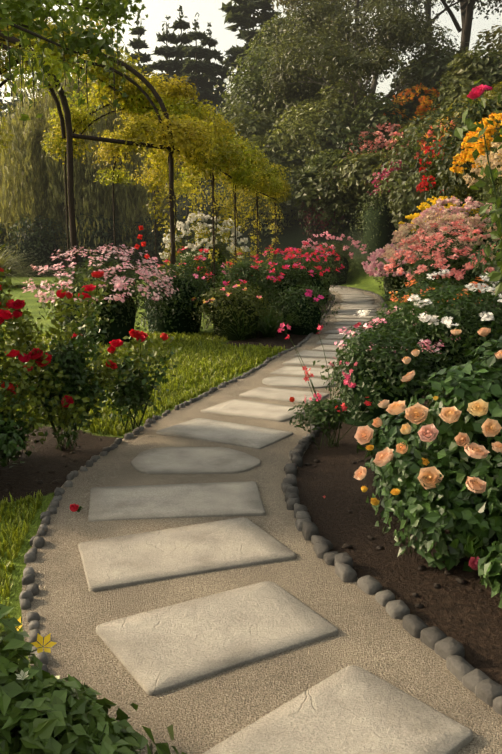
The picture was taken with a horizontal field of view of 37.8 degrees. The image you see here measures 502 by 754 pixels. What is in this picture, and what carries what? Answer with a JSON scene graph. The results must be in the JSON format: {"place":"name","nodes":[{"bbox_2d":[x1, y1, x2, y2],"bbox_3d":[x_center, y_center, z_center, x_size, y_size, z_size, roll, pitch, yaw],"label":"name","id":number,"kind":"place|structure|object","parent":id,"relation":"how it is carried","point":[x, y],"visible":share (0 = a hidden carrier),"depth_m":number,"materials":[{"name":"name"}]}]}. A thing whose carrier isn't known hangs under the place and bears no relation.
{"place":"outdoors","nodes":[
{"label":"outdoors","id":0,"kind":"place"},
{"bbox_2d":[0,238,68,285],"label":"shrub","id":1,"kind":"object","parent":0,"point":[5,265],"depth_m":27.24,"materials":[{"name":"green plant"}]},
{"bbox_2d":[157,246,240,311],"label":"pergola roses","id":2,"kind":"object","parent":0,"point":[196,256],"visible":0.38,"depth_m":16.79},
{"bbox_2d":[0,113,501,751],"bbox_3d":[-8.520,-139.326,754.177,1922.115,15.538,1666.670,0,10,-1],"label":"ground","id":3,"kind":"structure","parent":0,"point":[468,615],"depth_m":4.64,"materials":[{"name":"brown soil"}]},
{"bbox_2d":[6,66,29,107],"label":"tree","id":4,"kind":"object","parent":3,"relation":"on","point":[17,93],"depth_m":79.67,"materials":[{"name":"green plant"}]},
{"bbox_2d":[0,231,47,390],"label":"red rose bush","id":5,"kind":"object","parent":3,"relation":"on","point":[6,315],"visible":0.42,"depth_m":4.91,"materials":[{"name":"green plant"}]},
{"bbox_2d":[0,342,57,467],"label":"red rose bush","id":6,"kind":"object","parent":3,"relation":"on","point":[11,390],"visible":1,"depth_m":4.65,"materials":[{"name":"green plant"}]},
{"bbox_2d":[0,88,108,232],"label":"dark tree","id":7,"kind":"object","parent":3,"relation":"on","point":[3,107],"depth_m":54.02,"materials":[{"name":"green plant"}]},
{"bbox_2d":[0,267,129,450],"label":"red rose bush","id":8,"kind":"object","parent":3,"relation":"on","point":[65,377],"visible":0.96,"depth_m":5.31,"materials":[{"name":"green plant"}]},
{"bbox_2d":[0,0,147,125],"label":"overhanging tree","id":9,"kind":"object","parent":3,"relation":"on","point":[21,21],"visible":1,"depth_m":8.42,"materials":[{"name":"green plant"}]},
{"bbox_2d":[0,73,184,273],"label":"weeping willow","id":10,"kind":"object","parent":3,"relation":"on","point":[18,166],"depth_m":37.94,"materials":[{"name":"green plant"}]},
{"bbox_2d":[0,604,186,753],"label":"leafy plant","id":11,"kind":"object","parent":3,"relation":"on","point":[42,711],"visible":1,"depth_m":1.91,"materials":[{"name":"green plant"}]},
{"bbox_2d":[22,243,177,345],"bbox_3d":[-2.247,-1.229,11.172,2.264,1.594,1.990,3,10,15],"label":"pink flower shrub","id":12,"kind":"object","parent":3,"relation":"on","point":[122,313],"visible":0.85,"depth_m":10.91,"materials":[{"name":"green plant"}]},
{"bbox_2d":[4,222,195,275],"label":"red flowers","id":13,"kind":"object","parent":3,"relation":"on","point":[121,242],"depth_m":39.12,"materials":[{"name":"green plant"}]},
{"bbox_2d":[0,203,250,276],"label":"hedge","id":14,"kind":"object","parent":3,"relation":"on","point":[46,244],"depth_m":37.73,"materials":[{"name":"green plant"}]},
{"bbox_2d":[76,63,185,168],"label":"dark tree","id":15,"kind":"object","parent":3,"relation":"on","point":[169,75],"depth_m":47.38,"materials":[{"name":"green plant"}]},
{"bbox_2d":[88,326,181,430],"bbox_3d":[-1.037,0.022,6.063,0.769,0.898,0.615,7,12,35],"label":"red rose bush","id":16,"kind":"object","parent":3,"relation":"on","point":[134,395],"visible":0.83,"depth_m":5.97,"materials":[{"name":"green plant"}]},
{"bbox_2d":[0,30,275,304],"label":"pergola arches","id":17,"kind":"structure","parent":3,"relation":"on","point":[69,135],"depth_m":13.05,"materials":[{"name":"black metal"}]},
{"bbox_2d":[0,10,293,283],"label":"pergola vines","id":18,"kind":"object","parent":17,"relation":"on","point":[235,159],"visible":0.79,"depth_m":15.62,"materials":[{"name":"plant"}]},
{"bbox_2d":[0,331,284,631],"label":"lawn grass","id":19,"kind":"structure","parent":3,"relation":"on","point":[187,355],"depth_m":8.25,"materials":[{"name":"green plant"}]},
{"bbox_2d":[126,9,165,174],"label":"conifer","id":20,"kind":"object","parent":3,"relation":"on","point":[135,44],"depth_m":61.98,"materials":[{"name":"green plant"}]},
{"bbox_2d":[148,16,184,175],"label":"conifer","id":21,"kind":"object","parent":3,"relation":"on","point":[167,68],"depth_m":57.98,"materials":[{"name":"green plant"}]},
{"bbox_2d":[127,257,227,334],"bbox_3d":[-1.241,-1.404,12.765,1.830,1.389,1.942,2,10,12],"label":"dark shrub","id":22,"kind":"object","parent":3,"relation":"on","point":[183,307],"visible":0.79,"depth_m":12.44,"materials":[{"name":"green plant"}]},
{"bbox_2d":[160,5,200,168],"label":"conifer","id":23,"kind":"object","parent":3,"relation":"on","point":[181,23],"depth_m":59.92,"materials":[{"name":"green plant"}]},
{"bbox_2d":[169,12,226,121],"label":"conifer","id":24,"kind":"object","parent":3,"relation":"on","point":[190,66],"depth_m":56.22,"materials":[{"name":"green plant"}]},
{"bbox_2d":[159,211,249,275],"bbox_3d":[-1.428,-3.748,22.417,2.656,2.641,2.577,4,11,22],"label":"white shrub","id":25,"kind":"object","parent":3,"relation":"on","point":[201,245],"visible":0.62,"depth_m":21.92,"materials":[{"name":"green plant"}]},
{"bbox_2d":[193,22,236,119],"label":"conifer","id":26,"kind":"object","parent":3,"relation":"on","point":[210,42],"depth_m":60.02,"materials":[{"name":"green plant"}]},
{"bbox_2d":[191,281,281,340],"bbox_3d":[-0.319,-1.097,12.156,1.410,1.005,1.460,-4,11,-24],"label":"yellow green shrub","id":27,"kind":"object","parent":3,"relation":"on","point":[226,309],"visible":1,"depth_m":11.89,"materials":[{"name":"green plant"}]},
{"bbox_2d":[3,419,482,608],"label":"clods and pebbles","id":28,"kind":"object","parent":3,"relation":"on","point":[462,581],"visible":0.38,"depth_m":3.85,"materials":[{"name":"brown soil"}]},
{"bbox_2d":[205,254,285,309],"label":"flowering bush","id":29,"kind":"object","parent":3,"relation":"on","point":[245,273],"visible":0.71,"depth_m":13.66,"materials":[{"name":"green plant"}]},
{"bbox_2d":[211,0,282,99],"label":"layered pine","id":30,"kind":"object","parent":3,"relation":"on","point":[242,20],"depth_m":59.26,"materials":[{"name":"green plant"}]},
{"bbox_2d":[19,285,501,715],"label":"cobble edging","id":31,"kind":"object","parent":3,"relation":"on","point":[482,686],"visible":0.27,"depth_m":3.38,"materials":[{"name":"grey stone"}]},
{"bbox_2d":[212,46,318,130],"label":"tree","id":32,"kind":"object","parent":3,"relation":"on","point":[256,95],"depth_m":41.02,"materials":[{"name":"green plant"}]},
{"bbox_2d":[198,302,334,339],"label":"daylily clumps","id":33,"kind":"object","parent":3,"relation":"on","point":[273,329],"visible":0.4,"depth_m":12.30,"materials":[{"name":"green plant"}]},
{"bbox_2d":[78,281,472,753],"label":"stepping stones","id":34,"kind":"object","parent":3,"relation":"on","point":[351,709],"visible":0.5,"depth_m":3.12,"materials":[{"name":"beige stone"}]},
{"bbox_2d":[247,136,312,238],"bbox_3d":[1.972,-9.395,36.721,4.858,4.965,4.956,0,10,-1],"label":"tree","id":35,"kind":"object","parent":3,"relation":"on","point":[284,164],"depth_m":35.59,"materials":[{"name":"green plant"}]},
{"bbox_2d":[213,11,356,118],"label":"tree","id":36,"kind":"object","parent":3,"relation":"on","point":[269,33],"depth_m":43.72,"materials":[{"name":"green plant"}]},
{"bbox_2d":[253,245,325,308],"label":"flowering bush","id":37,"kind":"object","parent":3,"relation":"on","point":[287,280],"visible":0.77,"depth_m":14.54,"materials":[{"name":"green plant"}]},
{"bbox_2d":[268,283,339,334],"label":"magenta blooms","id":38,"kind":"object","parent":3,"relation":"on","point":[308,310],"visible":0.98,"depth_m":12.94,"materials":[{"name":"green plant"}]},
{"bbox_2d":[267,242,341,304],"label":"flowering bush","id":39,"kind":"object","parent":3,"relation":"on","point":[317,276],"visible":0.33,"depth_m":17.10,"materials":[{"name":"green plant"}]},
{"bbox_2d":[259,100,352,219],"bbox_3d":[2.849,-10.751,36.452,5.897,5.784,5.952,-8,13,-37],"label":"tree","id":40,"kind":"object","parent":3,"relation":"on","point":[298,127],"depth_m":35.30,"materials":[{"name":"green plant"}]},
{"bbox_2d":[258,55,375,122],"bbox_3d":[3.655,-14.499,41.071,6.765,6.726,6.836,0,10,-1],"label":"tree","id":41,"kind":"object","parent":3,"relation":"on","point":[320,80],"depth_m":39.51,"materials":[{"name":"green plant"}]},
{"bbox_2d":[287,246,348,303],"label":"flowering bush","id":42,"kind":"object","parent":3,"relation":"on","point":[330,262],"visible":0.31,"depth_m":20.08,"materials":[{"name":"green plant"}]},
{"bbox_2d":[266,0,374,61],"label":"tree","id":43,"kind":"object","parent":3,"relation":"on","point":[281,2],"depth_m":63.28,"materials":[{"name":"green plant"}]},
{"bbox_2d":[299,198,345,243],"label":"shrub","id":44,"kind":"object","parent":3,"relation":"on","point":[318,219],"depth_m":33.90,"materials":[{"name":"green plant"}]},
{"bbox_2d":[278,322,371,448],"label":"red spire flowers","id":45,"kind":"object","parent":3,"relation":"on","point":[321,414],"visible":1,"depth_m":5.57,"materials":[{"name":"green plant"}]},
{"bbox_2d":[290,149,369,236],"bbox_3d":[3.803,-8.582,34.427,4.201,4.022,4.470,0,10,-1],"label":"tree","id":46,"kind":"object","parent":3,"relation":"on","point":[329,157],"depth_m":33.41,"materials":[{"name":"green plant"}]},
{"bbox_2d":[276,77,384,162],"bbox_3d":[4.308,-11.717,37.324,5.609,6.095,6.096,-3,10,-16],"label":"tree","id":47,"kind":"object","parent":3,"relation":"on","point":[336,100],"depth_m":35.76,"materials":[{"name":"green plant"}]},
{"bbox_2d":[295,231,370,285],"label":"shrub","id":48,"kind":"object","parent":3,"relation":"on","point":[344,256],"depth_m":29.59,"materials":[{"name":"pink plant"}]},
{"bbox_2d":[321,155,369,224],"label":"flower shrub","id":49,"kind":"object","parent":3,"relation":"on","point":[345,187],"depth_m":33.07,"materials":[{"name":"green plant"}]},
{"bbox_2d":[315,125,391,223],"bbox_3d":[4.985,-9.358,34.298,4.895,4.579,4.734,9,14,42],"label":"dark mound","id":50,"kind":"object","parent":3,"relation":"on","point":[356,146],"depth_m":33.08,"materials":[{"name":"green plant"}]},
{"bbox_2d":[217,24,501,228],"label":"trees","id":51,"kind":"object","parent":3,"relation":"on","point":[460,78],"visible":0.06,"depth_m":32.72,"materials":[{"name":"green plant"}]},
{"bbox_2d":[279,0,446,110],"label":"tree","id":52,"kind":"object","parent":3,"relation":"on","point":[410,3],"depth_m":56.41,"materials":[{"name":"green plant"}]},
{"bbox_2d":[261,0,474,111],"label":"tree","id":53,"kind":"object","parent":3,"relation":"on","point":[327,19],"depth_m":35.27,"materials":[{"name":"green plant"}]},
{"bbox_2d":[343,184,407,253],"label":"shrub","id":54,"kind":"object","parent":3,"relation":"on","point":[379,229],"depth_m":30.36,"materials":[{"name":"green plant"}]},
{"bbox_2d":[346,122,412,156],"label":"flower shrub","id":55,"kind":"object","parent":3,"relation":"on","point":[390,128],"depth_m":32.85,"materials":[{"name":"pink plant"}]},
{"bbox_2d":[313,326,452,426],"bbox_3d":[1.207,0.015,6.392,1.251,0.891,1.462,0,10,-1],"label":"bed foliage","id":56,"kind":"object","parent":3,"relation":"on","point":[376,376],"visible":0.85,"depth_m":6.10,"materials":[{"name":"green plant"}]},
{"bbox_2d":[361,243,415,300],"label":"flowering bush","id":57,"kind":"object","parent":3,"relation":"on","point":[387,280],"visible":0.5,"depth_m":20.91,"materials":[{"name":"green plant"}]},
{"bbox_2d":[362,302,418,336],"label":"pink plant","id":58,"kind":"object","parent":3,"relation":"on","point":[388,312],"visible":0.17,"depth_m":10.31,"materials":[{"name":"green plant"}]},
{"bbox_2d":[367,159,418,230],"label":"flower shrub","id":59,"kind":"object","parent":3,"relation":"on","point":[384,173],"depth_m":30.13,"materials":[{"name":"pink plant"}]},
{"bbox_2d":[334,315,466,374],"bbox_3d":[1.525,-0.214,7.671,1.394,0.897,1.332,0,10,-1],"label":"flowering bush","id":60,"kind":"object","parent":3,"relation":"on","point":[378,323],"visible":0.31,"depth_m":7.38,"materials":[{"name":"green plant"}]},
{"bbox_2d":[383,81,443,124],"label":"flower shrub","id":61,"kind":"object","parent":3,"relation":"on","point":[427,101],"depth_m":33.97,"materials":[{"name":"orange plant"}]},
{"bbox_2d":[340,0,501,52],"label":"tree","id":62,"kind":"object","parent":3,"relation":"on","point":[442,11],"depth_m":59.45,"materials":[{"name":"green plant"}]},
{"bbox_2d":[354,327,501,607],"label":"peach rose bush","id":63,"kind":"object","parent":3,"relation":"on","point":[442,454],"visible":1,"depth_m":3.38,"materials":[{"name":"green plant"}]},
{"bbox_2d":[354,269,501,384],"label":"white phlox","id":64,"kind":"object","parent":3,"relation":"on","point":[467,319],"visible":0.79,"depth_m":7.50,"materials":[{"name":"green plant"}]},
{"bbox_2d":[414,112,459,166],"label":"flower shrub","id":65,"kind":"object","parent":3,"relation":"on","point":[429,132],"depth_m":28.59,"materials":[{"name":"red plant"}]},
{"bbox_2d":[416,139,458,205],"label":"tall red flower","id":66,"kind":"object","parent":3,"relation":"on","point":[426,183],"visible":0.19,"depth_m":26.44,"materials":[{"name":"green plant"}]},
{"bbox_2d":[385,277,491,312],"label":"orange blooms","id":67,"kind":"object","parent":3,"relation":"on","point":[416,293],"visible":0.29,"depth_m":11.35,"materials":[{"name":"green plant"}]},
{"bbox_2d":[395,196,482,251],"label":"yellow shrub","id":68,"kind":"object","parent":3,"relation":"on","point":[422,207],"visible":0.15,"depth_m":22.97,"materials":[{"name":"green plant"}]},
{"bbox_2d":[380,210,498,296],"bbox_3d":[4.440,-2.606,16.735,2.808,2.336,2.669,0,10,-1],"label":"flowering bush","id":69,"kind":"object","parent":3,"relation":"on","point":[403,231],"visible":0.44,"depth_m":16.18,"materials":[{"name":"pink plant"}]},
{"bbox_2d":[383,218,501,305],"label":"flowering bush","id":70,"kind":"object","parent":3,"relation":"on","point":[460,271],"visible":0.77,"depth_m":12.62,"materials":[{"name":"pink plant"}]},
{"bbox_2d":[383,96,501,221],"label":"shrub","id":71,"kind":"object","parent":3,"relation":"on","point":[446,144],"visible":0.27,"depth_m":24.07,"materials":[{"name":"green plant"}]},
{"bbox_2d":[408,196,495,251],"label":"flowering bush","id":72,"kind":"object","parent":3,"relation":"on","point":[456,210],"visible":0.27,"depth_m":19.40,"materials":[{"name":"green plant"}]},
{"bbox_2d":[414,0,492,51],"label":"tree","id":73,"kind":"object","parent":3,"relation":"on","point":[465,40],"depth_m":40.26,"materials":[{"name":"brown plant"}]},
{"bbox_2d":[435,0,501,38],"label":"tree","id":74,"kind":"object","parent":3,"relation":"on","point":[463,11],"depth_m":48.84,"materials":[{"name":"green plant"}]},
{"bbox_2d":[449,113,501,225],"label":"flowering bush","id":75,"kind":"object","parent":3,"relation":"on","point":[466,155],"visible":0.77,"depth_m":20.45,"materials":[{"name":"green plant"}]},
{"bbox_2d":[454,79,501,295],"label":"tall rose","id":76,"kind":"object","parent":3,"relation":"on","point":[470,125],"visible":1,"depth_m":4.78,"materials":[{"name":"green plant"}]},
{"bbox_2d":[463,142,501,249],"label":"flowering bush","id":77,"kind":"object","parent":3,"relation":"on","point":[492,156],"visible":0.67,"depth_m":15.90,"materials":[{"name":"beige plant"}]},
{"bbox_2d":[465,81,501,200],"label":"flowering bush","id":78,"kind":"object","parent":3,"relation":"on","point":[493,92],"visible":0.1,"depth_m":26.70,"materials":[{"name":"green plant"}]},
{"bbox_2d":[470,197,501,311],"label":"tall foliage","id":79,"kind":"object","parent":3,"relation":"on","point":[492,263],"visible":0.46,"depth_m":8.68,"materials":[{"name":"green plant"}]},
{"bbox_2d":[0,0,501,112],"label":"sky","id":80,"kind":"structure","parent":0,"point":[157,9],"materials":[{"name":"white"}]},
{"bbox_2d":[21,286,501,753],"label":"gravel path","id":81,"kind":"structure","parent":0,"point":[73,611],"depth_m":3.09,"materials":[{"name":"beige gravel"}]},
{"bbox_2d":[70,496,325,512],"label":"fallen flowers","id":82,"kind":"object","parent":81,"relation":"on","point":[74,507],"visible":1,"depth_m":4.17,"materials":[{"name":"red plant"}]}
]}

